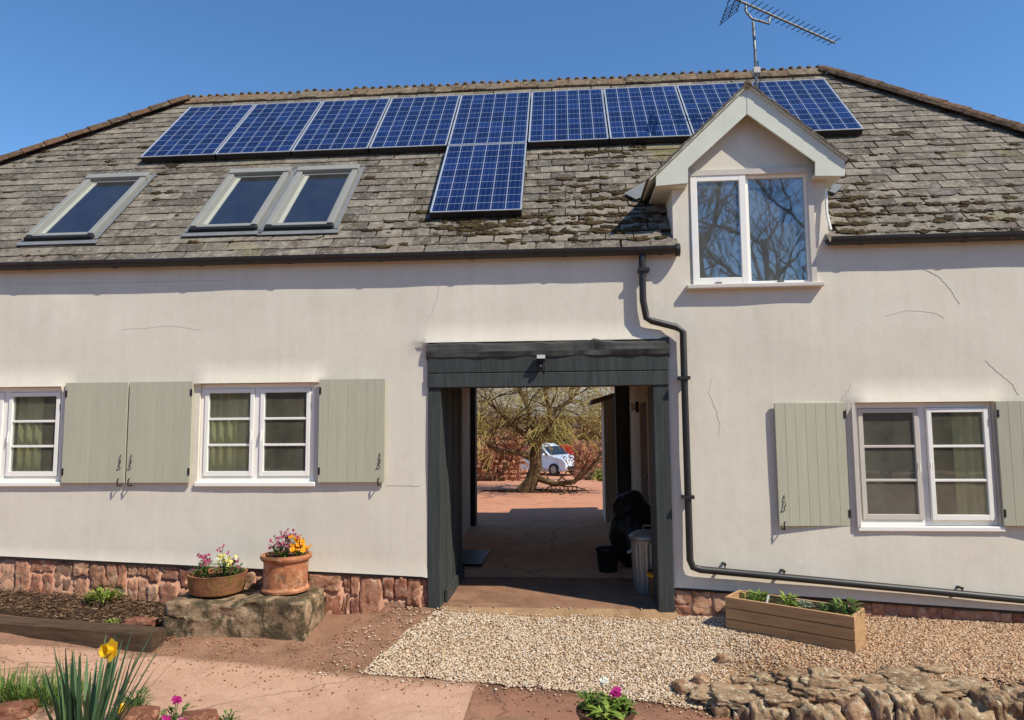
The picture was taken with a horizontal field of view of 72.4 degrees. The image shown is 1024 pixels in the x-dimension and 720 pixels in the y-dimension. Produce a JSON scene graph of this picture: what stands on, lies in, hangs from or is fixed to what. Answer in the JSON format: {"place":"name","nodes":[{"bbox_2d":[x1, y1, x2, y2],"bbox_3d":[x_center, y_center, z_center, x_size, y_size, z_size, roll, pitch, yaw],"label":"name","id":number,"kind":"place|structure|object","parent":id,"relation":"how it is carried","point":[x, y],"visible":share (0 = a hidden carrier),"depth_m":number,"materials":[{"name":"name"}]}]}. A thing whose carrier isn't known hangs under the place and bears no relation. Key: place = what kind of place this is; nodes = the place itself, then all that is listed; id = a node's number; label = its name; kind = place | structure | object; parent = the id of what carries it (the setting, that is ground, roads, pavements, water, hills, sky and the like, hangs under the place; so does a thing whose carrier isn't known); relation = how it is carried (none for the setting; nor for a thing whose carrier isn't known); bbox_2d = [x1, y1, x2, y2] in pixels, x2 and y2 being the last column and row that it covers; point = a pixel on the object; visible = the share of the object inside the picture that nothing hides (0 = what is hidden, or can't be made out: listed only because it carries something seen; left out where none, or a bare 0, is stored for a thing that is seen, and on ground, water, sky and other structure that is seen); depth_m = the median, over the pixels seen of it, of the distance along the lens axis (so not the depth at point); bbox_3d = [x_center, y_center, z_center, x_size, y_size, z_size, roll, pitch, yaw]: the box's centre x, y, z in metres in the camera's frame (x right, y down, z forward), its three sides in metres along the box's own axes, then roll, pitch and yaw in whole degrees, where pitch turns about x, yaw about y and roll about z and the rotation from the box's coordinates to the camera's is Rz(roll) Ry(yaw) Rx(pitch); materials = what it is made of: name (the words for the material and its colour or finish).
{"place":"outdoors","nodes":[
{"label":"outdoors","id":0,"kind":"place"},
{"bbox_2d":[0,644,475,719],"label":"path","id":1,"kind":"structure","parent":0,"point":[261,703],"depth_m":5.38,"materials":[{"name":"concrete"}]},
{"bbox_2d":[0,716,17,719],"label":"edging stone","id":2,"kind":"object","parent":1,"relation":"on","point":[8,718],"visible":1,"depth_m":4.64,"materials":[{"name":"stone"}]},
{"bbox_2d":[0,698,38,719],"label":"edging stone","id":3,"kind":"object","parent":1,"relation":"on","point":[18,709],"visible":0.85,"depth_m":4.81,"materials":[{"name":"stone"}]},
{"bbox_2d":[0,664,43,699],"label":"grass tuft","id":4,"kind":"object","parent":1,"relation":"on","point":[2,683],"visible":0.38,"depth_m":5.23,"materials":[{"name":"plant"}]},
{"bbox_2d":[0,663,55,703],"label":"grass tuft","id":5,"kind":"object","parent":1,"relation":"on","point":[15,694],"visible":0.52,"depth_m":5.04,"materials":[{"name":"plant"}]},
{"bbox_2d":[17,659,81,708],"bbox_3d":[-3.351,2.380,5.103,0.498,0.300,0.501,-1,-5,4],"label":"grass tuft","id":6,"kind":"object","parent":1,"relation":"on","point":[46,694],"visible":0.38,"depth_m":5.05,"materials":[{"name":"plant"}]},
{"bbox_2d":[32,666,102,712],"bbox_3d":[-3.150,2.351,4.991,0.427,0.309,0.557,-1,-5,4],"label":"grass tuft","id":7,"kind":"object","parent":1,"relation":"on","point":[82,684],"visible":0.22,"depth_m":4.96,"materials":[{"name":"plant"}]},
{"bbox_2d":[112,685,153,708],"bbox_3d":[-2.664,2.401,4.912,0.282,0.170,0.300,1,-5,-14],"label":"leafy plant","id":8,"kind":"object","parent":1,"relation":"on","point":[142,701],"visible":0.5,"depth_m":4.94,"materials":[{"name":"green plant"}]},
{"bbox_2d":[117,705,159,719],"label":"edging stone","id":9,"kind":"object","parent":1,"relation":"on","point":[145,712],"visible":0.68,"depth_m":4.69,"materials":[{"name":"stone"}]},
{"bbox_2d":[161,715,170,719],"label":"daisy plant","id":10,"kind":"object","parent":1,"relation":"on","point":[164,717],"visible":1,"depth_m":4.55,"materials":[{"name":"pink plant"}]},
{"bbox_2d":[157,695,194,719],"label":"daisy plant","id":11,"kind":"object","parent":1,"relation":"on","point":[175,699],"visible":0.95,"depth_m":4.74,"materials":[{"name":"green plant"}]},
{"bbox_2d":[181,708,219,719],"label":"edging stone","id":12,"kind":"object","parent":1,"relation":"on","point":[207,714],"visible":0.91,"depth_m":4.68,"materials":[{"name":"stone"}]},
{"bbox_2d":[220,709,239,719],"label":"leafy plant","id":13,"kind":"object","parent":1,"relation":"on","point":[229,717],"visible":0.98,"depth_m":4.77,"materials":[{"name":"green plant"}]},
{"bbox_2d":[153,607,438,677],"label":"soil crumbs","id":14,"kind":"object","parent":1,"relation":"on","point":[296,651],"visible":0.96,"depth_m":6.25,"materials":[{"name":"soil"}]},
{"bbox_2d":[0,387,1018,719],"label":"ground","id":15,"kind":"structure","parent":0,"point":[542,593],"depth_m":6.57,"materials":[{"name":"red soil"}]},
{"bbox_2d":[0,615,166,651],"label":"timber sleeper","id":16,"kind":"object","parent":15,"relation":"on","point":[88,634],"visible":0.91,"depth_m":6.35,"materials":[{"name":"wood"}]},
{"bbox_2d":[0,587,172,638],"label":"bark mulch","id":17,"kind":"object","parent":15,"relation":"on","point":[80,607],"visible":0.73,"depth_m":6.93,"materials":[{"name":"wood"}]},
{"bbox_2d":[81,586,124,602],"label":"leafy plant","id":18,"kind":"object","parent":17,"relation":"on","point":[108,594],"visible":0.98,"depth_m":7.04,"materials":[{"name":"green plant"}]},
{"bbox_2d":[104,618,122,622],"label":"leafy plant","id":19,"kind":"object","parent":17,"relation":"on","point":[110,621],"visible":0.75,"depth_m":6.63,"materials":[{"name":"green plant"}]},
{"bbox_2d":[121,617,160,626],"bbox_3d":[-3.494,2.471,6.585,0.348,0.101,0.190,-1,-5,4],"label":"edging stone","id":20,"kind":"object","parent":17,"relation":"on","point":[148,621],"visible":0.68,"depth_m":6.53,"materials":[{"name":"stone"}]},
{"bbox_2d":[162,587,324,640],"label":"stone block","id":21,"kind":"structure","parent":15,"relation":"on","point":[244,613],"depth_m":6.43,"materials":[{"name":"grey stone"}]},
{"bbox_2d":[187,567,247,597],"bbox_3d":[-2.848,2.150,6.769,0.548,0.190,0.546,-1,-5,4],"label":"terracotta bowl","id":22,"kind":"object","parent":21,"relation":"on","point":[213,585],"visible":0.9,"depth_m":6.57,"materials":[{"name":"ceramic"}]},
{"bbox_2d":[189,553,221,576],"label":"flower plant","id":23,"kind":"object","parent":22,"relation":"on","point":[204,563],"visible":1,"depth_m":6.75,"materials":[{"name":"pink plant"}]},
{"bbox_2d":[209,544,238,576],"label":"flower plant","id":24,"kind":"object","parent":22,"relation":"on","point":[226,562],"visible":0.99,"depth_m":6.74,"materials":[{"name":"yellow plant"}]},
{"bbox_2d":[228,557,245,574],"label":"flower plant","id":25,"kind":"object","parent":22,"relation":"on","point":[237,568],"visible":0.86,"depth_m":6.78,"materials":[{"name":"pink plant"}]},
{"bbox_2d":[260,549,311,595],"bbox_3d":[-2.179,2.042,6.748,0.484,0.350,0.486,-1,-5,4],"label":"terracotta pot","id":26,"kind":"object","parent":21,"relation":"on","point":[286,575],"visible":0.88,"depth_m":6.57,"materials":[{"name":"ceramic"}]},
{"bbox_2d":[268,528,301,557],"bbox_3d":[-2.199,1.772,6.758,0.370,0.293,0.345,-4,-6,36],"label":"flower plant","id":27,"kind":"object","parent":26,"relation":"in","point":[280,552],"visible":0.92,"depth_m":6.73,"materials":[{"name":"pink plant"}]},
{"bbox_2d":[287,535,311,556],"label":"flower plant","id":28,"kind":"object","parent":26,"relation":"in","point":[298,545],"visible":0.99,"depth_m":6.69,"materials":[{"name":"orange plant"}]},
{"bbox_2d":[0,65,1023,623],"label":"cottage","id":29,"kind":"structure","parent":15,"relation":"on","point":[752,299],"depth_m":7.14,"materials":[{"name":"paint"}]},
{"bbox_2d":[16,396,43,470],"bbox_3d":[-5.209,0.806,7.545,0.280,1.213,0.071,-1,-5,4],"label":"curtain","id":30,"kind":"object","parent":29,"relation":"hanging from","point":[29,433],"visible":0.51,"depth_m":7.54,"materials":[{"name":"fabric"}]},
{"bbox_2d":[0,387,62,486],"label":"window","id":31,"kind":"structure","parent":29,"relation":"in","point":[8,478],"depth_m":7.40,"materials":[{"name":"white paint"}]},
{"bbox_2d":[16,172,156,245],"bbox_3d":[-4.952,-1.696,8.362,0.931,1.611,0.415,-1,-49,4],"label":"roof window","id":32,"kind":"structure","parent":29,"relation":"in","point":[83,216],"depth_m":8.19,"materials":[{"name":"glass"}]},
{"bbox_2d":[140,104,254,161],"bbox_3d":[-4.295,-3.152,9.700,0.990,1.650,0.103,-1,-49,4],"label":"solar panel","id":33,"kind":"object","parent":29,"relation":"attached to","point":[197,133],"visible":0.96,"depth_m":9.54,"materials":[{"name":"glass"}]},
{"bbox_2d":[209,393,250,470],"bbox_3d":[-2.970,0.768,7.373,0.472,1.227,0.067,-1,-5,4],"label":"curtain","id":34,"kind":"object","parent":29,"relation":"hanging from","point":[229,458],"visible":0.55,"depth_m":7.37,"materials":[{"name":"fabric"}]},
{"bbox_2d":[181,167,296,236],"bbox_3d":[-3.109,-1.750,8.248,0.903,1.521,0.415,-1,-49,4],"label":"roof window","id":35,"kind":"structure","parent":29,"relation":"in","point":[245,199],"depth_m":8.09,"materials":[{"name":"glass"}]},
{"bbox_2d":[194,383,315,486],"bbox_3d":[-2.621,0.769,7.230,1.270,1.054,0.144,-1,-5,4],"label":"window","id":36,"kind":"structure","parent":29,"relation":"in","point":[256,476],"depth_m":7.20,"materials":[{"name":"white paint"}]},
{"bbox_2d":[215,101,321,159],"bbox_3d":[-3.288,-3.167,9.621,0.990,1.650,0.103,-1,-49,4],"label":"solar panel","id":37,"kind":"object","parent":29,"relation":"attached to","point":[269,130],"visible":0.98,"depth_m":9.46,"materials":[{"name":"glass"}]},
{"bbox_2d":[257,164,364,234],"bbox_3d":[-2.254,-1.757,8.174,0.898,1.539,0.415,-1,-49,4],"label":"roof window","id":38,"kind":"structure","parent":29,"relation":"in","point":[316,199],"depth_m":8.01,"materials":[{"name":"glass"}]},
{"bbox_2d":[291,98,390,156],"bbox_3d":[-2.281,-3.182,9.543,0.990,1.650,0.103,-1,-49,4],"label":"solar panel","id":39,"kind":"object","parent":29,"relation":"attached to","point":[341,127],"visible":0.98,"depth_m":9.39,"materials":[{"name":"glass"}]},
{"bbox_2d":[369,95,459,153],"bbox_3d":[-1.274,-3.197,9.464,0.990,1.650,0.103,-1,-49,4],"label":"solar panel","id":40,"kind":"object","parent":29,"relation":"attached to","point":[417,124],"visible":0.98,"depth_m":9.31,"materials":[{"name":"glass"}]},
{"bbox_2d":[430,142,526,217],"bbox_3d":[-0.348,-2.105,8.137,0.990,1.650,0.103,-1,-49,4],"label":"solar panel","id":41,"kind":"object","parent":29,"relation":"attached to","point":[480,180],"visible":1,"depth_m":7.98,"materials":[{"name":"glass"}]},
{"bbox_2d":[448,92,530,145],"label":"solar panel","id":42,"kind":"object","parent":29,"relation":"attached to","point":[495,118],"visible":0.98,"depth_m":9.29,"materials":[{"name":"glass"}]},
{"bbox_2d":[536,355,545,372],"bbox_3d":[0.289,0.040,6.940,0.095,0.176,0.084,-1,-5,4],"label":"security light","id":43,"kind":"object","parent":29,"relation":"attached to","point":[540,359],"visible":1,"depth_m":6.92,"materials":[{"name":"black plastic"}]},
{"bbox_2d":[528,89,608,147],"bbox_3d":[0.739,-3.227,9.306,0.990,1.650,0.103,-1,-49,4],"label":"solar panel","id":44,"kind":"object","parent":29,"relation":"attached to","point":[568,118],"visible":1,"depth_m":9.15,"materials":[{"name":"glass"}]},
{"bbox_2d":[630,401,638,411],"bbox_3d":[1.809,0.696,10.369,0.128,0.160,0.089,-1,-5,4],"label":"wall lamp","id":45,"kind":"object","parent":29,"relation":"attached to","point":[633,406],"visible":1,"depth_m":10.33,"materials":[{"name":"black metal"}]},
{"bbox_2d":[639,396,649,504],"bbox_3d":[1.768,1.564,9.362,0.078,2.130,1.010,-1,-5,4],"label":"door","id":46,"kind":"structure","parent":29,"relation":"in","point":[643,407],"depth_m":9.39,"materials":[{"name":"paint"}]},
{"bbox_2d":[604,85,691,143],"bbox_3d":[1.746,-3.242,9.228,0.990,1.650,0.103,-1,-49,4],"label":"solar panel","id":47,"kind":"object","parent":29,"relation":"attached to","point":[652,114],"visible":0.93,"depth_m":9.07,"materials":[{"name":"glass"}]},
{"bbox_2d":[676,82,743,133],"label":"solar panel","id":48,"kind":"object","parent":29,"relation":"attached to","point":[701,104],"visible":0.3,"depth_m":9.36,"materials":[{"name":"glass"}]},
{"bbox_2d":[686,166,824,289],"bbox_3d":[2.383,-1.308,6.980,1.317,1.214,0.173,-1,-5,4],"label":"window","id":49,"kind":"structure","parent":29,"relation":"in","point":[742,176],"depth_m":6.97,"materials":[{"name":"white paint"}]},
{"bbox_2d":[719,0,840,88],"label":"tv aerial","id":50,"kind":"object","parent":29,"relation":"attached to","point":[755,71],"visible":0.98,"depth_m":8.48,"materials":[{"name":"metal"}]},
{"bbox_2d":[752,79,863,135],"bbox_3d":[3.760,-3.272,9.070,0.990,1.650,0.103,-1,-49,4],"label":"solar panel","id":51,"kind":"object","parent":29,"relation":"attached to","point":[819,107],"visible":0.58,"depth_m":9.00,"materials":[{"name":"glass"}]},
{"bbox_2d":[862,408,916,513],"bbox_3d":[3.617,0.997,6.837,0.587,1.115,0.005,-1,-5,4],"label":"sash","id":52,"kind":"object","parent":29,"relation":"attached to","point":[889,463],"depth_m":6.83,"materials":[{"name":"wood"}]},
{"bbox_2d":[855,402,1005,531],"bbox_3d":[3.935,1.012,6.684,1.325,1.212,0.149,-1,-5,4],"label":"window","id":53,"kind":"structure","parent":29,"relation":"in","point":[921,521],"depth_m":6.65,"materials":[{"name":"white paint"}]},
{"bbox_2d":[951,407,986,513],"bbox_3d":[4.424,0.999,6.762,0.262,1.385,0.071,-1,-5,4],"label":"curtain","id":54,"kind":"object","parent":29,"relation":"hanging from","point":[968,461],"visible":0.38,"depth_m":6.76,"materials":[{"name":"fabric"}]},
{"bbox_2d":[477,387,612,444],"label":"trees","id":55,"kind":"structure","parent":15,"relation":"on","point":[576,397],"depth_m":54.81,"materials":[{"name":"brown plant"}]},
{"bbox_2d":[589,393,615,521],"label":"outbuilding","id":56,"kind":"structure","parent":15,"relation":"on","point":[607,402],"depth_m":12.48,"materials":[{"name":"paint"}]},
{"bbox_2d":[313,606,1023,716],"bbox_3d":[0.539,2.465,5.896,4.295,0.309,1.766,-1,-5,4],"label":"gravel","id":57,"kind":"structure","parent":15,"relation":"on","point":[528,642],"depth_m":5.99,"materials":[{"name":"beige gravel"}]},
{"bbox_2d":[671,678,691,695],"bbox_3d":[1.297,2.508,5.347,0.119,0.121,0.167,1,-5,-17],"label":"loose stone","id":58,"kind":"object","parent":57,"relation":"on","point":[680,686],"visible":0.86,"depth_m":5.29,"materials":[{"name":"stone"}]},
{"bbox_2d":[693,673,706,684],"bbox_3d":[1.465,2.499,5.462,0.096,0.092,0.129,-5,-7,41],"label":"loose stone","id":59,"kind":"object","parent":57,"relation":"on","point":[700,678],"visible":0.82,"depth_m":5.43,"materials":[{"name":"stone"}]},
{"bbox_2d":[715,653,731,663],"bbox_3d":[1.746,2.467,5.770,0.131,0.096,0.095,-1,-5,4],"label":"loose stone","id":60,"kind":"object","parent":57,"relation":"on","point":[720,658],"visible":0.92,"depth_m":5.74,"materials":[{"name":"stone"}]},
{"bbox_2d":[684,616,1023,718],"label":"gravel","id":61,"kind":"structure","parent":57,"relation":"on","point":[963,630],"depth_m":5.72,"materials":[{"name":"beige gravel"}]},
{"bbox_2d":[725,590,865,652],"bbox_3d":[2.466,2.271,6.142,1.087,0.294,0.340,-5,-7,39],"label":"wooden planter","id":62,"kind":"object","parent":61,"relation":"on","point":[849,630],"visible":0.94,"depth_m":5.98,"materials":[{"name":"wood"}]},
{"bbox_2d":[740,589,773,601],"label":"seedling","id":63,"kind":"object","parent":62,"relation":"on","point":[754,596],"visible":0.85,"depth_m":6.38,"materials":[{"name":"green plant"}]},
{"bbox_2d":[774,591,800,606],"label":"seedling","id":64,"kind":"object","parent":62,"relation":"on","point":[789,601],"visible":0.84,"depth_m":6.18,"materials":[{"name":"green plant"}]},
{"bbox_2d":[795,599,815,608],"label":"seedling","id":65,"kind":"object","parent":62,"relation":"on","point":[806,605],"visible":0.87,"depth_m":6.09,"materials":[{"name":"green plant"}]},
{"bbox_2d":[816,602,839,612],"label":"seedling","id":66,"kind":"object","parent":62,"relation":"in","point":[829,609],"visible":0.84,"depth_m":5.98,"materials":[{"name":"green plant"}]},
{"bbox_2d":[828,597,863,614],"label":"seedling","id":67,"kind":"object","parent":62,"relation":"on","point":[843,603],"visible":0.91,"depth_m":5.87,"materials":[{"name":"green plant"}]},
{"bbox_2d":[688,664,1023,719],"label":"rock wall","id":68,"kind":"structure","parent":15,"relation":"on","point":[915,692],"depth_m":4.90,"materials":[{"name":"brown stone"}]},
{"bbox_2d":[0,0,1023,154],"label":"sky","id":69,"kind":"structure","parent":0,"point":[66,66],"materials":[{"name":"blue"}]},
{"bbox_2d":[477,469,604,521],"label":"courtyard","id":70,"kind":"structure","parent":0,"point":[582,506],"depth_m":15.46,"materials":[{"name":"soil"}]},
{"bbox_2d":[477,388,511,435],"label":"winter tree","id":71,"kind":"object","parent":70,"relation":"on","point":[490,406],"visible":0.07,"depth_m":46.70,"materials":[{"name":"brown plant"}]},
{"bbox_2d":[477,395,524,435],"bbox_3d":[-1.005,2.070,24.750,3.696,1.885,1.506,-2,-5,19],"label":"tree","id":72,"kind":"object","parent":70,"relation":"on","point":[497,418],"visible":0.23,"depth_m":24.49,"materials":[{"name":"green plant"}]},
{"bbox_2d":[477,435,526,480],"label":"stone wall","id":73,"kind":"structure","parent":70,"relation":"on","point":[521,476],"depth_m":23.83,"materials":[{"name":"red stone"}]},
{"bbox_2d":[488,399,530,434],"bbox_3d":[-0.037,2.120,25.111,2.011,1.877,1.347,-4,-6,35],"label":"bush","id":74,"kind":"object","parent":73,"relation":"on","point":[510,416],"visible":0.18,"depth_m":25.07,"materials":[{"name":"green plant"}]},
{"bbox_2d":[477,429,544,480],"bbox_3d":[-0.594,2.965,23.154,3.561,2.483,1.206,-1,-5,4],"label":"bush","id":75,"kind":"object","parent":70,"relation":"on","point":[498,468],"visible":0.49,"depth_m":23.18,"materials":[{"name":"brown plant"}]},
{"bbox_2d":[480,489,584,492],"bbox_3d":[0.585,3.449,18.170,3.256,0.213,0.791,-1,-5,4],"label":"soil mound","id":76,"kind":"object","parent":70,"relation":"on","point":[516,490],"visible":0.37,"depth_m":18.02,"materials":[{"name":"soil"}]},
{"bbox_2d":[477,387,611,497],"bbox_3d":[0.852,1.140,18.069,6.483,5.844,4.632,2,-6,-24],"label":"gnarled tree","id":77,"kind":"object","parent":70,"relation":"on","point":[533,478],"visible":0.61,"depth_m":17.75,"materials":[{"name":"brown plant"}]},
{"bbox_2d":[520,443,573,475],"bbox_3d":[1.699,5.295,37.589,4.340,1.670,1.940,-5,-7,42],"label":"parked car","id":78,"kind":"object","parent":70,"relation":"on","point":[548,462],"visible":0.5,"depth_m":36.43,"materials":[{"name":"white metal"}]},
{"bbox_2d":[530,387,578,442],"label":"winter tree","id":79,"kind":"object","parent":70,"relation":"on","point":[560,415],"visible":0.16,"depth_m":48.60,"materials":[{"name":"brown plant"}]},
{"bbox_2d":[543,420,575,445],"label":"evergreen bush","id":80,"kind":"object","parent":70,"relation":"on","point":[568,442],"visible":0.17,"depth_m":42.25,"materials":[{"name":"green plant"}]},
{"bbox_2d":[542,486,578,492],"bbox_3d":[1.218,3.323,17.741,0.940,0.260,0.045,-1,-5,4],"label":"stake edging","id":81,"kind":"object","parent":70,"relation":"on","point":[559,491],"visible":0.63,"depth_m":17.73,"materials":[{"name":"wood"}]},
{"bbox_2d":[559,444,573,454],"bbox_3d":[3.150,5.454,39.546,1.028,1.358,0.791,-1,-5,4],"label":"red barrow","id":82,"kind":"object","parent":70,"relation":"on","point":[568,447],"visible":0.14,"depth_m":39.22,"materials":[{"name":"paint"}]},
{"bbox_2d":[563,439,601,479],"bbox_3d":[2.887,3.841,26.730,1.908,1.937,1.164,-1,-5,4],"label":"bush","id":83,"kind":"object","parent":70,"relation":"on","point":[584,451],"visible":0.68,"depth_m":26.59,"materials":[{"name":"brown plant"}]},
{"bbox_2d":[574,440,601,479],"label":"stone wall","id":84,"kind":"structure","parent":70,"relation":"on","point":[584,444],"depth_m":30.55,"materials":[{"name":"red stone"}]},
{"bbox_2d":[551,405,601,452],"bbox_3d":[3.697,3.184,31.051,3.974,2.427,1.772,-1,-5,4],"label":"bush","id":85,"kind":"object","parent":84,"relation":"on","point":[582,431],"visible":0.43,"depth_m":30.97,"materials":[{"name":"brown plant"}]},
{"bbox_2d":[572,387,612,440],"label":"winter tree","id":86,"kind":"object","parent":70,"relation":"on","point":[595,405],"visible":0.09,"depth_m":46.47,"materials":[{"name":"brown plant"}]},
{"bbox_2d":[590,468,601,480],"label":"bush","id":87,"kind":"object","parent":70,"relation":"on","point":[599,476],"visible":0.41,"depth_m":22.50,"materials":[{"name":"green plant"}]},
{"bbox_2d":[462,522,666,619],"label":"passage floor","id":88,"kind":"structure","parent":0,"point":[545,549],"depth_m":9.93,"materials":[{"name":"concrete"}]},
{"bbox_2d":[462,550,489,565],"bbox_3d":[-0.639,2.615,9.283,0.600,0.020,1.000,-1,-5,4],"label":"doormat","id":89,"kind":"object","parent":88,"relation":"on","point":[473,557],"visible":0.51,"depth_m":9.21,"materials":[{"name":"black plastic"}]},
{"bbox_2d":[595,546,619,572],"bbox_3d":[1.162,2.403,8.504,0.298,0.308,0.298,-1,-5,4],"label":"bucket","id":90,"kind":"object","parent":88,"relation":"on","point":[607,558],"visible":1,"depth_m":8.40,"materials":[{"name":"black plastic"}]},
{"bbox_2d":[609,490,650,566],"bbox_3d":[1.526,2.135,8.857,0.574,0.975,0.492,4,-7,-40],"label":"black sack","id":91,"kind":"object","parent":88,"relation":"on","point":[631,512],"visible":0.83,"depth_m":8.69,"materials":[{"name":"plastic"}]},
{"bbox_2d":[627,525,651,593],"bbox_3d":[1.453,2.128,7.529,0.424,0.703,0.403,-1,-5,4],"label":"dustbin","id":92,"kind":"object","parent":88,"relation":"on","point":[640,549],"visible":0.59,"depth_m":7.40,"materials":[{"name":"metal"}]},
{"bbox_2d":[647,568,652,598],"bbox_3d":[1.530,2.311,7.194,0.282,0.285,0.282,-1,-5,4],"label":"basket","id":93,"kind":"object","parent":88,"relation":"on","point":[650,575],"visible":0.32,"depth_m":7.15,"materials":[{"name":"wicker"}]},
{"bbox_2d":[466,685,732,719],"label":"path","id":94,"kind":"structure","parent":0,"point":[481,706],"depth_m":5.10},
{"bbox_2d":[1,644,738,719],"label":"path grit","id":95,"kind":"object","parent":94,"relation":"on","point":[321,681],"visible":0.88,"depth_m":5.52,"materials":[{"name":"gravel"}]},
{"bbox_2d":[576,700,634,719],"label":"plant bowl","id":96,"kind":"object","parent":94,"relation":"on","point":[581,712],"visible":0.4,"depth_m":4.47,"materials":[{"name":"ceramic"}]},
{"bbox_2d":[575,689,604,711],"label":"flower plant","id":97,"kind":"object","parent":96,"relation":"on","point":[590,699],"visible":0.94,"depth_m":4.55,"materials":[{"name":"green plant"}]},
{"bbox_2d":[594,676,608,705],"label":"flower plant","id":98,"kind":"object","parent":96,"relation":"in","point":[603,680],"visible":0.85,"depth_m":4.60,"materials":[{"name":"white plant"}]},
{"bbox_2d":[581,699,624,719],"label":"flower plant","id":99,"kind":"object","parent":96,"relation":"on","point":[606,708],"visible":0.99,"depth_m":4.42,"materials":[{"name":"green plant"}]},
{"bbox_2d":[600,686,632,710],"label":"flower plant","id":100,"kind":"object","parent":96,"relation":"in","point":[615,692],"visible":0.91,"depth_m":4.53,"materials":[{"name":"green plant"}]},
{"bbox_2d":[609,695,638,717],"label":"flower plant","id":101,"kind":"object","parent":96,"relation":"on","point":[625,701],"visible":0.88,"depth_m":4.49,"materials":[{"name":"green plant"}]},
{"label":"flower bed","id":102,"kind":"structure","parent":0,"visible":0},
{"bbox_2d":[6,626,166,719],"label":"daffodil clump","id":103,"kind":"object","parent":102,"relation":"on","point":[68,708],"visible":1,"depth_m":4.29,"materials":[{"name":"green plant"}]}
]}

